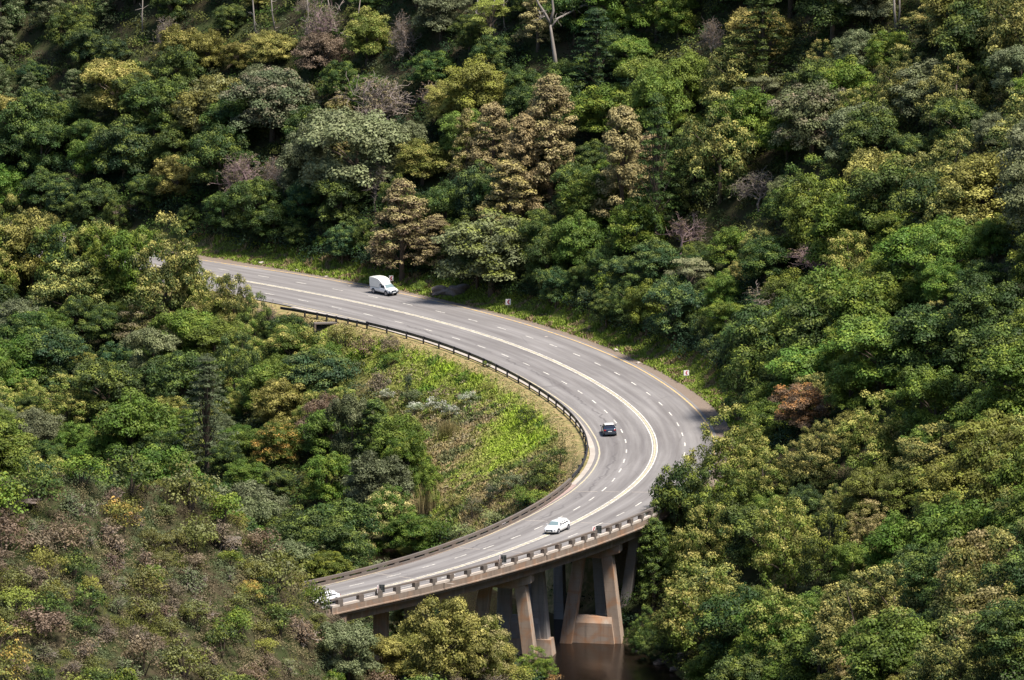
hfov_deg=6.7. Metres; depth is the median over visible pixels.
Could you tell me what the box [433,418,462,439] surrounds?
reed clump
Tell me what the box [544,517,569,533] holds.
estate car
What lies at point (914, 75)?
broadleaf tree
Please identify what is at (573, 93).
evergreen tree
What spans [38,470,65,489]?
shrub
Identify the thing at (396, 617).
upright tree
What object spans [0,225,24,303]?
vine covered tree
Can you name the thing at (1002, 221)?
broadleaf tree
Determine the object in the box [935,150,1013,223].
broadleaf tree
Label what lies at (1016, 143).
broadleaf tree
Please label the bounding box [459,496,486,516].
shrub
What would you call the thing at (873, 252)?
broadleaf tree
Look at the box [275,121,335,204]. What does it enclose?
broadleaf tree
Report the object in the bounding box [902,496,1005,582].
broadleaf tree
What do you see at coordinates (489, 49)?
evergreen tree
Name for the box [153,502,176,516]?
shrub
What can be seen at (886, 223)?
broadleaf tree
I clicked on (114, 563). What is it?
dry shrub
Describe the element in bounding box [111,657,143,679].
dry shrub
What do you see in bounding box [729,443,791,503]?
vine covered tree
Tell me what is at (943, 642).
evergreen tree
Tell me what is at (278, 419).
broadleaf tree
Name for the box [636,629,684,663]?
vine covered tree
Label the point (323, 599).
shrub
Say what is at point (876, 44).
broadleaf tree
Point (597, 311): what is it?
evergreen tree
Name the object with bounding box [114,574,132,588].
dry shrub
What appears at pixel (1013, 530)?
evergreen tree
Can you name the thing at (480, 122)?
evergreen tree
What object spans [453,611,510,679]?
broadleaf tree
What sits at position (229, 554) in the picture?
shrub
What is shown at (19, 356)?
broadleaf tree
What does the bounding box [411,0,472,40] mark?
broadleaf tree
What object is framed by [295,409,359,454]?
broadleaf tree
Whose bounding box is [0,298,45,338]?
broadleaf tree
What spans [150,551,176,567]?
shrub
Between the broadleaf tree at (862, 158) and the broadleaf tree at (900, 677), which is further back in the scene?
the broadleaf tree at (862, 158)
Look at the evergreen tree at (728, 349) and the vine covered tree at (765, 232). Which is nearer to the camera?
the evergreen tree at (728, 349)
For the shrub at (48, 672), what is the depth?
950.06 m
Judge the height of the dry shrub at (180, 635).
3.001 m
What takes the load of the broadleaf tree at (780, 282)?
on the ground at (380, 68)
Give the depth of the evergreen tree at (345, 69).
1308.64 m
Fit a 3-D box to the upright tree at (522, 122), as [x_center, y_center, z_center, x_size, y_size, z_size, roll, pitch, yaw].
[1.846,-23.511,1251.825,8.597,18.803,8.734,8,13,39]
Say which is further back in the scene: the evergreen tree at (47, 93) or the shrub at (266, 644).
the evergreen tree at (47, 93)
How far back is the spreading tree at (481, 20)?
1295.80 m
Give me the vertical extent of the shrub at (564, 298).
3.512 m
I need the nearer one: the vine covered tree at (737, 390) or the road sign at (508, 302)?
the vine covered tree at (737, 390)
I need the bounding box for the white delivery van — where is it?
[369,275,398,295]
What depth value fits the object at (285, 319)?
1230.96 m
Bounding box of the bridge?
[303,478,704,678]
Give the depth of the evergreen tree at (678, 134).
1231.49 m
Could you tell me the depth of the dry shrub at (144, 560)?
985.23 m
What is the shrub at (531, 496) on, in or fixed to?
on the ground at (380, 68)
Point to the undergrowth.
(434, 128)
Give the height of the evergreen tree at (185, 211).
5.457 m
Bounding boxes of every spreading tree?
[468,0,512,34]
[663,257,713,287]
[734,75,783,95]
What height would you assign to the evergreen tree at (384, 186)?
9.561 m
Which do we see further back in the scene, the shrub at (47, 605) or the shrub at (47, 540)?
the shrub at (47, 540)
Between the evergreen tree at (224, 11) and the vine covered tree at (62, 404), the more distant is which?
the evergreen tree at (224, 11)
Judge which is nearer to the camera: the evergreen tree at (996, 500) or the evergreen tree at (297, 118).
the evergreen tree at (996, 500)
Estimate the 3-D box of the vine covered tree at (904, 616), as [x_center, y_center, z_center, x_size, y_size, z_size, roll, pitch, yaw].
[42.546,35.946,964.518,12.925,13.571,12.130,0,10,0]
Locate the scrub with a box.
[0,470,512,679]
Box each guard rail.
[280,307,367,328]
[366,321,587,477]
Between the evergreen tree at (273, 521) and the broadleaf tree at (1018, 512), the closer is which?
the broadleaf tree at (1018, 512)
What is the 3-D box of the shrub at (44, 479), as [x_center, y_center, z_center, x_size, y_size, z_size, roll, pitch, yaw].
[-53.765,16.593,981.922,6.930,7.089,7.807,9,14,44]
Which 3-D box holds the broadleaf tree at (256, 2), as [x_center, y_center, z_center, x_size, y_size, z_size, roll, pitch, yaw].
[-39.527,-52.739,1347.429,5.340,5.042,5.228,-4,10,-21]
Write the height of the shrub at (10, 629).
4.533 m
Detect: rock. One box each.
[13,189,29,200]
[13,497,41,506]
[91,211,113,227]
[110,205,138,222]
[222,536,242,546]
[431,285,447,295]
[445,284,469,296]
[653,657,667,664]
[669,666,676,671]
[677,653,685,661]
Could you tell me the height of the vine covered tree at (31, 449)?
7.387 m
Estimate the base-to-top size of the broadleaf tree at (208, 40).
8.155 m
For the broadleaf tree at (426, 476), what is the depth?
1139.91 m
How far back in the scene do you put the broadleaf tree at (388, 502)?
1137.23 m
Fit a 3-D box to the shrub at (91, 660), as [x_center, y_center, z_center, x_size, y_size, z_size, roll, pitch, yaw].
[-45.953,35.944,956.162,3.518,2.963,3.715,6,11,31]
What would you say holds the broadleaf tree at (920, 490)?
on the ground at (380, 68)
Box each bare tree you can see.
[147,15,178,45]
[207,153,267,193]
[250,156,288,191]
[257,299,276,330]
[290,0,315,16]
[300,0,343,51]
[327,0,344,37]
[329,70,417,122]
[349,158,392,211]
[387,9,421,60]
[417,80,435,105]
[488,0,507,36]
[655,209,710,253]
[696,16,726,60]
[728,170,774,211]
[744,282,783,307]
[782,246,829,280]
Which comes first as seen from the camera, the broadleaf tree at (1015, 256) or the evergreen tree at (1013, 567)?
the evergreen tree at (1013, 567)
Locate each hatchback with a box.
[314,590,339,603]
[600,422,616,435]
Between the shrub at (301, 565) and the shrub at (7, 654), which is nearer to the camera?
the shrub at (7, 654)
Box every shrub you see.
[0,455,70,508]
[0,470,32,522]
[0,508,38,553]
[0,545,15,569]
[0,565,32,594]
[0,585,40,613]
[0,604,22,624]
[0,618,31,645]
[0,640,33,679]
[9,603,70,640]
[11,655,32,674]
[13,522,61,558]
[15,565,49,590]
[25,545,70,579]
[25,663,57,679]
[27,516,47,534]
[30,640,62,662]
[32,589,70,615]
[35,577,72,603]
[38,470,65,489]
[39,512,92,551]
[54,491,90,520]
[57,454,112,487]
[57,659,84,674]
[58,543,99,578]
[58,671,91,679]
[70,583,109,613]
[70,610,97,636]
[73,635,104,659]
[76,525,100,549]
[78,654,109,671]
[79,574,101,593]
[79,666,115,679]
[83,496,103,516]
[90,620,118,643]
[95,517,131,555]
[98,446,161,496]
[98,571,121,590]
[100,496,145,534]
[102,486,125,504]
[103,552,125,575]
[105,595,127,612]
[105,666,139,679]
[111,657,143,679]
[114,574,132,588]
[117,634,166,674]
[124,622,154,644]
[125,563,172,596]
[126,512,147,528]
[126,587,164,625]
[135,548,165,577]
[137,564,167,587]
[138,526,172,549]
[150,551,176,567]
[151,634,168,648]
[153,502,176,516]
[153,603,177,621]
[156,635,213,678]
[157,578,188,597]
[157,614,186,638]
[159,458,219,512]
[160,670,179,679]
[161,528,191,549]
[166,595,184,613]
[168,630,190,653]
[173,510,220,552]
[175,565,207,598]
[177,552,205,569]
[178,598,213,628]
[185,593,217,621]
[192,659,224,679]
[198,641,221,664]
[199,491,244,523]
[202,620,246,657]
[210,519,241,552]
[212,605,256,639]
[216,672,256,679]
[217,549,245,567]
[219,564,237,583]
[221,590,254,609]
[226,509,249,529]
[226,608,255,633]
[234,579,265,605]
[236,662,269,679]
[238,556,270,579]
[240,526,284,558]
[247,227,260,239]
[248,547,298,594]
[251,651,283,672]
[252,576,281,606]
[252,614,280,637]
[253,637,280,654]
[260,601,299,636]
[270,545,321,599]
[279,215,307,234]
[280,657,302,674]
[286,614,325,652]
[288,567,310,589]
[302,618,314,629]
[303,584,321,602]
[305,579,332,612]
[309,612,329,622]
[311,234,329,249]
[314,219,333,236]
[322,668,346,679]
[323,644,346,666]
[324,323,358,346]
[325,612,346,627]
[335,241,356,259]
[347,334,377,355]
[360,251,378,266]
[362,371,390,394]
[366,668,398,679]
[369,557,389,566]
[379,352,402,364]
[379,389,395,399]
[380,334,400,352]
[394,245,413,259]
[398,389,424,404]
[400,674,447,679]
[402,374,411,390]
[404,401,424,413]
[410,280,426,291]
[423,249,447,271]
[423,396,447,413]
[427,518,453,541]
[440,405,459,416]
[442,493,463,508]
[448,522,474,541]
[457,391,477,402]
[459,373,469,381]
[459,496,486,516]
[478,508,506,528]
[481,381,494,389]
[481,666,507,679]
[482,267,504,283]
[482,483,502,500]
[499,471,524,488]
[503,484,531,505]
[505,663,534,679]
[516,405,537,423]
[517,272,536,291]
[519,489,549,504]
[525,282,536,297]
[526,455,560,475]
[527,473,557,490]
[535,279,563,301]
[542,464,567,482]
[546,671,563,679]
[547,446,570,464]
[560,287,577,306]
[562,281,579,293]
[575,285,596,310]
[595,270,613,293]
[608,278,632,297]
[681,304,703,318]
[684,307,704,322]
[689,316,706,341]
[693,313,718,334]
[694,336,710,354]
[696,323,720,340]
[697,332,721,359]
[706,350,722,370]
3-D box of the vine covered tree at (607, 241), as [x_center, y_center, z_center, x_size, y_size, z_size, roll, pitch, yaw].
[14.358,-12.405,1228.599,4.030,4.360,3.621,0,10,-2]
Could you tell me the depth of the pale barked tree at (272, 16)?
1338.29 m
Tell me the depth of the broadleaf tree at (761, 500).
1073.92 m
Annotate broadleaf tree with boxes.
[0,94,18,122]
[0,163,26,214]
[0,207,56,294]
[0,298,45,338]
[0,331,49,404]
[0,355,23,396]
[0,402,19,419]
[0,407,20,423]
[0,418,38,478]
[12,407,66,456]
[17,407,42,421]
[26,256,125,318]
[28,306,74,337]
[52,420,95,458]
[58,350,95,364]
[64,218,121,285]
[65,435,109,465]
[66,132,119,182]
[72,360,102,373]
[76,57,155,118]
[85,386,178,462]
[90,368,137,402]
[98,225,166,304]
[104,301,130,327]
[107,472,157,484]
[117,326,184,383]
[121,443,204,487]
[140,345,155,359]
[146,307,221,353]
[149,154,201,204]
[152,395,191,429]
[153,23,207,69]
[161,407,202,440]
[169,96,204,122]
[172,72,265,132]
[183,28,226,73]
[183,318,251,361]
[209,414,235,430]
[213,480,290,527]
[216,65,325,141]
[219,423,259,448]
[220,509,263,527]
[221,41,253,71]
[221,457,270,488]
[227,428,272,462]
[228,490,285,527]
[232,362,304,409]
[236,63,288,98]
[242,0,269,10]
[245,29,298,65]
[247,420,306,465]
[249,376,308,422]
[257,324,328,366]
[257,352,295,389]
[263,418,297,444]
[265,538,320,579]
[266,323,308,352]
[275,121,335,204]
[290,31,352,70]
[294,391,350,454]
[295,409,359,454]
[297,106,417,201]
[297,451,351,505]
[297,549,357,582]
[308,341,345,361]
[314,619,385,679]
[318,544,358,572]
[334,150,361,162]
[341,5,393,64]
[346,73,390,113]
[353,518,393,551]
[354,633,407,679]
[365,483,416,545]
[367,412,431,459]
[374,120,429,163]
[380,428,433,488]
[382,511,442,553]
[388,630,439,679]
[394,138,452,186]
[396,594,492,679]
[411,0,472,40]
[412,461,443,501]
[423,80,472,119]
[431,107,490,161]
[431,207,535,296]
[440,53,508,114]
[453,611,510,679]
[488,642,518,679]
[549,209,607,266]
[554,168,629,220]
[566,82,642,142]
[575,0,635,27]
[576,53,605,80]
[594,151,635,182]
[605,195,671,254]
[607,35,662,79]
[612,55,674,108]
[621,66,695,133]
[622,278,666,335]
[623,0,675,42]
[654,0,700,40]
[658,45,715,112]
[673,112,707,133]
[680,649,721,679]
[697,300,746,330]
[702,268,746,304]
[705,225,752,264]
[708,84,775,160]
[721,7,797,59]
[728,630,770,675]
[733,584,781,603]
[734,585,815,663]
[738,382,800,428]
[738,425,776,456]
[739,397,792,440]
[741,494,790,513]
[757,97,814,164]
[760,267,816,308]
[761,659,789,679]
[762,235,798,264]
[762,623,851,679]
[764,337,850,400]
[766,77,849,162]
[766,175,799,196]
[767,382,835,433]
[773,281,811,304]
[776,264,857,346]
[776,652,834,678]
[778,173,854,246]
[788,0,793,18]
[798,585,826,625]
[800,192,879,268]
[815,54,880,106]
[817,583,873,625]
[819,313,864,370]
[820,352,877,413]
[822,101,891,158]
[823,541,874,585]
[826,270,928,319]
[826,313,929,397]
[827,409,882,446]
[828,654,855,678]
[831,28,881,64]
[831,487,873,517]
[835,623,865,670]
[837,0,898,26]
[839,146,918,212]
[841,460,898,522]
[841,605,942,679]
[843,255,928,318]
[856,307,891,360]
[858,508,926,569]
[863,29,912,74]
[863,239,915,299]
[867,208,916,247]
[873,220,972,301]
[875,468,922,515]
[881,382,946,421]
[885,667,912,679]
[887,58,974,131]
[894,363,970,433]
[897,424,950,468]
[900,653,920,679]
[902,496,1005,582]
[905,213,987,285]
[909,453,982,514]
[909,493,930,519]
[913,473,955,493]
[916,489,976,543]
[919,0,1004,47]
[920,256,963,306]
[930,528,1022,607]
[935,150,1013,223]
[938,624,948,644]
[942,407,1023,457]
[942,584,1019,663]
[945,382,1021,430]
[948,423,1023,512]
[949,409,1001,453]
[962,355,1008,380]
[969,217,1012,263]
[970,112,1013,149]
[970,217,994,239]
[977,212,1019,257]
[978,338,1023,421]
[983,44,1023,94]
[986,440,1023,527]
[992,119,1023,198]
[998,154,1023,227]
[1004,489,1023,545]
[1005,233,1023,285]
[1009,73,1023,106]
[1010,307,1023,339]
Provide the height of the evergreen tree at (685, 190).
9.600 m
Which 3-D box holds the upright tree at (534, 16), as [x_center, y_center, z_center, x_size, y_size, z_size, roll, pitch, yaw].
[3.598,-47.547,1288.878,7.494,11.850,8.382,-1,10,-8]
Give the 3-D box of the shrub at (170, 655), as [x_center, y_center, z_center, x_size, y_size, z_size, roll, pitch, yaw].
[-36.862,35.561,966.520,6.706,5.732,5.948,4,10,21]
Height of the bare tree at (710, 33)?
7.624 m
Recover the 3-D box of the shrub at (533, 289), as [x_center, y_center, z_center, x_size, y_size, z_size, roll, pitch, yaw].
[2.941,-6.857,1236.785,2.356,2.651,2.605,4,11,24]
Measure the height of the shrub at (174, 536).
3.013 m
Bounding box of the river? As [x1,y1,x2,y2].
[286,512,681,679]
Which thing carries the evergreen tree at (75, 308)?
on the ground at (380, 68)
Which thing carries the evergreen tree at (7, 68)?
on the ground at (380, 68)
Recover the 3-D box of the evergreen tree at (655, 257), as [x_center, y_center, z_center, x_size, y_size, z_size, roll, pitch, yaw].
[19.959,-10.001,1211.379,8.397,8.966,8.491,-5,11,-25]
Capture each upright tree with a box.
[0,0,27,41]
[0,16,16,58]
[0,61,15,97]
[14,72,39,100]
[27,0,67,32]
[60,68,85,104]
[93,0,117,22]
[302,84,318,105]
[324,96,352,159]
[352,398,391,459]
[364,178,432,280]
[389,608,403,659]
[410,213,452,272]
[443,108,488,194]
[465,101,513,174]
[475,158,546,222]
[496,113,551,219]
[511,0,561,52]
[517,73,577,202]
[588,103,648,227]
[629,133,668,190]
[635,516,675,609]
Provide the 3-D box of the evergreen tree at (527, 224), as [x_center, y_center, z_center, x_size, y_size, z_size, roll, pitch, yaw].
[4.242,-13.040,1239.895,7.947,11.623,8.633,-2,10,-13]
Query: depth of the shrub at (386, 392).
1194.60 m
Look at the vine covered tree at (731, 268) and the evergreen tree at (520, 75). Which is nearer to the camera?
the vine covered tree at (731, 268)
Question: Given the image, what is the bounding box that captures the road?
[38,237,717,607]
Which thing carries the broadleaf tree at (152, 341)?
on the ground at (380, 68)
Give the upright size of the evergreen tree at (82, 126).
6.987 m
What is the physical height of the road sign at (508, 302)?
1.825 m
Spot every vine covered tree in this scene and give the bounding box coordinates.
[0,193,28,232]
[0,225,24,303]
[0,381,21,412]
[8,378,49,403]
[16,405,29,412]
[16,442,39,458]
[16,466,64,480]
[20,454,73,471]
[26,209,60,277]
[29,372,100,429]
[58,236,101,302]
[80,223,141,304]
[90,409,117,437]
[102,192,131,231]
[113,304,175,339]
[122,210,207,327]
[168,241,201,288]
[169,301,218,343]
[179,260,209,310]
[183,270,232,344]
[183,423,218,469]
[192,399,225,417]
[193,491,232,512]
[206,328,264,407]
[210,273,259,343]
[214,318,270,374]
[214,367,235,387]
[220,383,257,418]
[234,290,273,351]
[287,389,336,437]
[300,470,332,496]
[320,354,353,387]
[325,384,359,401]
[345,548,374,573]
[350,218,378,253]
[514,208,560,252]
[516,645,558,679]
[603,238,626,252]
[607,273,645,323]
[623,621,643,648]
[628,604,660,652]
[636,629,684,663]
[649,549,736,660]
[662,559,749,622]
[667,500,734,581]
[672,87,759,204]
[679,461,750,545]
[680,402,773,488]
[699,29,771,120]
[717,309,810,414]
[725,260,752,285]
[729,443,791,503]
[730,368,747,395]
[736,227,773,262]
[752,495,822,592]
[766,153,838,223]
[774,431,840,487]
[784,372,836,411]
[794,419,831,456]
[797,510,853,584]
[800,39,837,69]
[808,579,901,679]
[816,670,834,679]
[818,483,846,524]
[819,229,874,279]
[827,86,878,122]
[829,389,910,476]
[833,561,934,633]
[841,602,920,679]
[842,499,888,551]
[869,43,924,120]
[890,420,963,476]
[891,52,932,79]
[895,128,981,196]
[903,610,1019,679]
[912,52,992,127]
[914,179,982,263]
[918,301,951,340]
[922,646,967,679]
[927,517,1023,635]
[963,627,1008,679]
[975,0,1023,76]
[979,526,1006,542]
[980,487,1021,544]
[983,86,1023,155]
[996,413,1023,449]
[997,107,1023,151]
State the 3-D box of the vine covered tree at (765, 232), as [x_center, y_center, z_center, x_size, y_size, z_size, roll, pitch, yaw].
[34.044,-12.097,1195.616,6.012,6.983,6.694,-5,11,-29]
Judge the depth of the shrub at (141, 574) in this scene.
979.33 m
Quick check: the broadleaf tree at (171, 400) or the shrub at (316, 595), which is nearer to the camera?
the shrub at (316, 595)
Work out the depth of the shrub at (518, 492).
1124.80 m
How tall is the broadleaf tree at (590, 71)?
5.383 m
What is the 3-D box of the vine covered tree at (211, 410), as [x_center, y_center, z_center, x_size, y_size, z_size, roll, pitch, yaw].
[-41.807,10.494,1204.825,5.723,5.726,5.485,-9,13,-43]
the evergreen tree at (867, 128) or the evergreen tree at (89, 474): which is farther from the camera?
the evergreen tree at (867, 128)
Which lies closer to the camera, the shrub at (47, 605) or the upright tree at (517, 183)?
the shrub at (47, 605)
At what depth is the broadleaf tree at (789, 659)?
1013.84 m
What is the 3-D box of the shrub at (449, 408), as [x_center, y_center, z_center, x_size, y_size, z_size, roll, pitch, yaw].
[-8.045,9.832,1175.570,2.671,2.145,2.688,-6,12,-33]
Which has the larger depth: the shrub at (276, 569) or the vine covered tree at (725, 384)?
the vine covered tree at (725, 384)
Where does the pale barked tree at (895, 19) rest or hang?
on the ground at (380, 68)
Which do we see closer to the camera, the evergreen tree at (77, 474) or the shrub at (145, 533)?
the shrub at (145, 533)
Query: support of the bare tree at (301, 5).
on the ground at (380, 68)
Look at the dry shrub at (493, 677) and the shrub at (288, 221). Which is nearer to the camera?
the dry shrub at (493, 677)
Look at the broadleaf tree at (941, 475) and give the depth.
1026.84 m
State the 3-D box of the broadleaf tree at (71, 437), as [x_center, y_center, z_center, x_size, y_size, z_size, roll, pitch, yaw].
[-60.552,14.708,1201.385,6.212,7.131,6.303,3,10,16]
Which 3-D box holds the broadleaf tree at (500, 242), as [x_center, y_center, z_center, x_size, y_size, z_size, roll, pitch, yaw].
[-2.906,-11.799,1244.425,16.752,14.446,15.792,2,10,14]
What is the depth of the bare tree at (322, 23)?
1324.77 m
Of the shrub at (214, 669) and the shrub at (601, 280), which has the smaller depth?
the shrub at (214, 669)
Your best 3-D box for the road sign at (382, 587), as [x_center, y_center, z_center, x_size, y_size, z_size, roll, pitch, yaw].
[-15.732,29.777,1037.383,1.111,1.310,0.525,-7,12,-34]
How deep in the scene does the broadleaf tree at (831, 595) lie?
1023.00 m
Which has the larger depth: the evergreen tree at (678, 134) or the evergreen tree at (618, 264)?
the evergreen tree at (678, 134)
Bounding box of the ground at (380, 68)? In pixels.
[0,0,1023,679]
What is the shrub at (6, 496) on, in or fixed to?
on the ground at (380, 68)
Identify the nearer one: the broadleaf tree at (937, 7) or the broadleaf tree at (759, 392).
the broadleaf tree at (759, 392)
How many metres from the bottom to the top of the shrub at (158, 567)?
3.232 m
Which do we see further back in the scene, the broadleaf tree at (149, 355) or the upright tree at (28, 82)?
the upright tree at (28, 82)
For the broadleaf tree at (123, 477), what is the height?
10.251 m
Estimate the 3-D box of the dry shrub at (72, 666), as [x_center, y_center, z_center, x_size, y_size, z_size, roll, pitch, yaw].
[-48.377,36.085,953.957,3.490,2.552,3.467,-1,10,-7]
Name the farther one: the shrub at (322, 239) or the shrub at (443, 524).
the shrub at (322, 239)
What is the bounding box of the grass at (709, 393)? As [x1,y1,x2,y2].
[178,231,748,597]
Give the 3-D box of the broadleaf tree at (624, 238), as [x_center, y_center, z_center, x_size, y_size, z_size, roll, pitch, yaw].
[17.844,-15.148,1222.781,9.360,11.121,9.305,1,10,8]
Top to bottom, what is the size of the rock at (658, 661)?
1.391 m
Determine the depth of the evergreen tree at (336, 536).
1093.78 m
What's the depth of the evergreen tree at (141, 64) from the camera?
1344.44 m
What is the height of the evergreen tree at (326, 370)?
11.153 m
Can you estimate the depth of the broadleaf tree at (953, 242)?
1107.28 m
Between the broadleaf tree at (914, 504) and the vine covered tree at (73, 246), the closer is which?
the broadleaf tree at (914, 504)
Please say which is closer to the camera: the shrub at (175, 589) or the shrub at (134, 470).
the shrub at (175, 589)
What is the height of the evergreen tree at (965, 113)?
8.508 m
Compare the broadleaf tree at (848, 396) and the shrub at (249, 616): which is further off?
the broadleaf tree at (848, 396)
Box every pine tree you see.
[170,353,241,475]
[566,7,628,92]
[628,91,687,237]
[720,0,796,85]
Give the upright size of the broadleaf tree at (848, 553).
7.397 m
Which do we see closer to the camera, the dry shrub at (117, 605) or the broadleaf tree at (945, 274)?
the dry shrub at (117, 605)
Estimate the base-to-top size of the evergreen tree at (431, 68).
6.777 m
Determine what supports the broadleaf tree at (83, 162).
on the ground at (380, 68)
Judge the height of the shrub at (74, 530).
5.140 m
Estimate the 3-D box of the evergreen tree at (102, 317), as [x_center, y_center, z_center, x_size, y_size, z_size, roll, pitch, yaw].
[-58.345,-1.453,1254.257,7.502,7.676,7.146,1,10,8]
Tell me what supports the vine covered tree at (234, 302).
on the ground at (380, 68)
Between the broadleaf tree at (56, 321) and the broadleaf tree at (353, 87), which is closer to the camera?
the broadleaf tree at (56, 321)
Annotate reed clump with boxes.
[410,483,441,514]
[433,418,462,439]
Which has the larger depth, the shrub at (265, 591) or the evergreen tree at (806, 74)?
the evergreen tree at (806, 74)
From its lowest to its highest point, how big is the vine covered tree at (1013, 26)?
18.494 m
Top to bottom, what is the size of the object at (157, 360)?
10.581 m
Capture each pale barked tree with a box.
[137,0,147,37]
[248,0,257,33]
[270,0,277,31]
[299,0,308,36]
[532,0,609,62]
[893,0,900,30]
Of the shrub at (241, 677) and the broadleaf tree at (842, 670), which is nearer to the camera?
the shrub at (241, 677)
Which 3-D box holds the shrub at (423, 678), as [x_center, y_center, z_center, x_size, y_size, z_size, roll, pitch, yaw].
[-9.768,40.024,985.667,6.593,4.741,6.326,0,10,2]
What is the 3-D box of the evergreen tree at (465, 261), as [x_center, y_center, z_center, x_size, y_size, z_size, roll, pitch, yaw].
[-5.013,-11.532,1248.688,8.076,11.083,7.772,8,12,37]
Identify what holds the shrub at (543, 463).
on the ground at (380, 68)
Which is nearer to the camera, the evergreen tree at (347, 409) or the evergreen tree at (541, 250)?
the evergreen tree at (347, 409)
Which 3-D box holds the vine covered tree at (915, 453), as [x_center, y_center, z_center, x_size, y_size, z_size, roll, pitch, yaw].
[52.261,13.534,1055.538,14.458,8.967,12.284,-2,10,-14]
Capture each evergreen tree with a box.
[0,58,11,85]
[0,86,62,171]
[0,126,24,164]
[0,212,31,283]
[0,281,20,324]
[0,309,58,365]
[0,392,23,410]
[10,119,72,170]
[12,58,50,87]
[14,392,41,413]
[17,86,61,106]
[17,165,64,210]
[20,325,91,391]
[24,460,62,481]
[26,221,84,301]
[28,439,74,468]
[42,172,86,213]
[44,1,98,57]
[50,97,98,138]
[56,295,99,336]
[59,192,95,223]
[63,21,106,62]
[64,118,103,155]
[66,357,145,417]
[67,463,123,485]
[71,384,98,397]
[72,178,123,221]
[79,62,114,108]
[80,303,129,348]
[84,470,118,489]
[85,113,157,190]
[89,35,133,63]
[95,340,135,369]
[100,412,168,443]
[110,71,157,113]
[112,58,161,82]
[119,76,191,136]
[120,476,171,491]
[125,173,167,212]
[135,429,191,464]
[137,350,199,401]
[144,349,226,411]
[146,119,200,162]
[147,0,192,20]
[149,43,205,98]
[175,121,259,192]
[175,203,201,230]
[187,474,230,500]
[199,88,269,142]
[201,191,237,234]
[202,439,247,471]
[210,3,245,34]
[220,176,281,238]
[229,514,279,551]
[250,200,295,243]
[260,504,303,533]
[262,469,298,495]
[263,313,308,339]
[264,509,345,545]
[277,345,360,402]
[280,103,328,142]
[282,178,319,222]
[282,221,312,249]
[291,497,383,562]
[299,514,372,566]
[310,177,372,226]
[317,59,359,94]
[322,392,374,463]
[323,220,355,264]
[338,450,414,506]
[348,0,381,14]
[369,239,394,265]
[377,173,416,213]
[396,212,435,258]
[401,192,433,216]
[405,49,458,82]
[421,178,471,228]
[440,214,475,256]
[448,13,488,56]
[448,224,494,288]
[450,158,503,218]
[467,33,515,72]
[468,120,505,162]
[471,176,526,222]
[499,85,554,130]
[501,63,541,110]
[510,135,570,186]
[511,0,541,19]
[513,208,562,263]
[520,225,573,282]
[526,69,587,135]
[537,0,604,45]
[537,265,574,308]
[542,58,587,94]
[549,160,604,207]
[565,264,595,289]
[567,98,607,137]
[573,139,613,172]
[584,244,622,286]
[588,288,620,327]
[591,22,641,70]
[598,255,646,288]
[625,0,659,22]
[625,237,680,286]
[641,277,708,343]
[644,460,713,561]
[647,163,697,223]
[661,123,716,183]
[667,137,683,163]
[678,241,714,271]
[680,581,780,658]
[681,249,718,280]
[693,273,715,298]
[703,653,767,679]
[714,32,746,65]
[715,502,799,573]
[717,319,748,359]
[718,293,794,383]
[720,0,757,6]
[738,233,793,286]
[756,371,795,391]
[760,188,797,224]
[774,289,857,370]
[783,57,844,99]
[784,482,824,520]
[794,0,868,39]
[837,100,906,161]
[844,152,928,229]
[856,260,886,273]
[873,303,971,373]
[883,162,994,226]
[885,132,937,169]
[885,543,929,593]
[894,4,956,48]
[897,536,957,607]
[901,608,947,637]
[916,568,953,617]
[919,639,952,679]
[927,96,985,146]
[927,147,970,175]
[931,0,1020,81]
[938,322,1023,399]
[943,273,1023,344]
[955,258,1007,286]
[967,595,1023,677]
[971,449,1022,489]
[974,543,1023,598]
[984,496,1018,538]
[997,576,1016,588]
[1002,516,1023,549]
[1006,315,1022,331]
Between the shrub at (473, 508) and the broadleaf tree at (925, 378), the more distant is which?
the shrub at (473, 508)
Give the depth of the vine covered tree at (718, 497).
1079.89 m
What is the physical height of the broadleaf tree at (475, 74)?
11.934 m
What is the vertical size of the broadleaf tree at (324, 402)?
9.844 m
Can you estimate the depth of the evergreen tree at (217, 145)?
1303.83 m
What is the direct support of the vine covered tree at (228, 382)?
on the ground at (380, 68)
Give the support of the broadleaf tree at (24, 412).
on the ground at (380, 68)
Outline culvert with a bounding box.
[313,322,336,330]
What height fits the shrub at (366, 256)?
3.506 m
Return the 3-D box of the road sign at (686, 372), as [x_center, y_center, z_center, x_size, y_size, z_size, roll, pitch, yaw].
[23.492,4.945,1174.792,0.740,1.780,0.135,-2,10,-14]
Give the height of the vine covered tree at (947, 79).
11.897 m
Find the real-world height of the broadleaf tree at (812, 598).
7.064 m
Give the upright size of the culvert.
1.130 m
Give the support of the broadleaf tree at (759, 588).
on the ground at (380, 68)
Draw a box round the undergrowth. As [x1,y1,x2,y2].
[0,0,1023,679]
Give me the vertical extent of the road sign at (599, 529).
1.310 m
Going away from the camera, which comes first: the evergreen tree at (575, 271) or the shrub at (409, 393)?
the shrub at (409, 393)
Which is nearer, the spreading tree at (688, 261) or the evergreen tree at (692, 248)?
the spreading tree at (688, 261)
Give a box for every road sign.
[377,585,384,592]
[499,555,505,562]
[506,299,510,306]
[592,526,601,532]
[684,370,688,379]

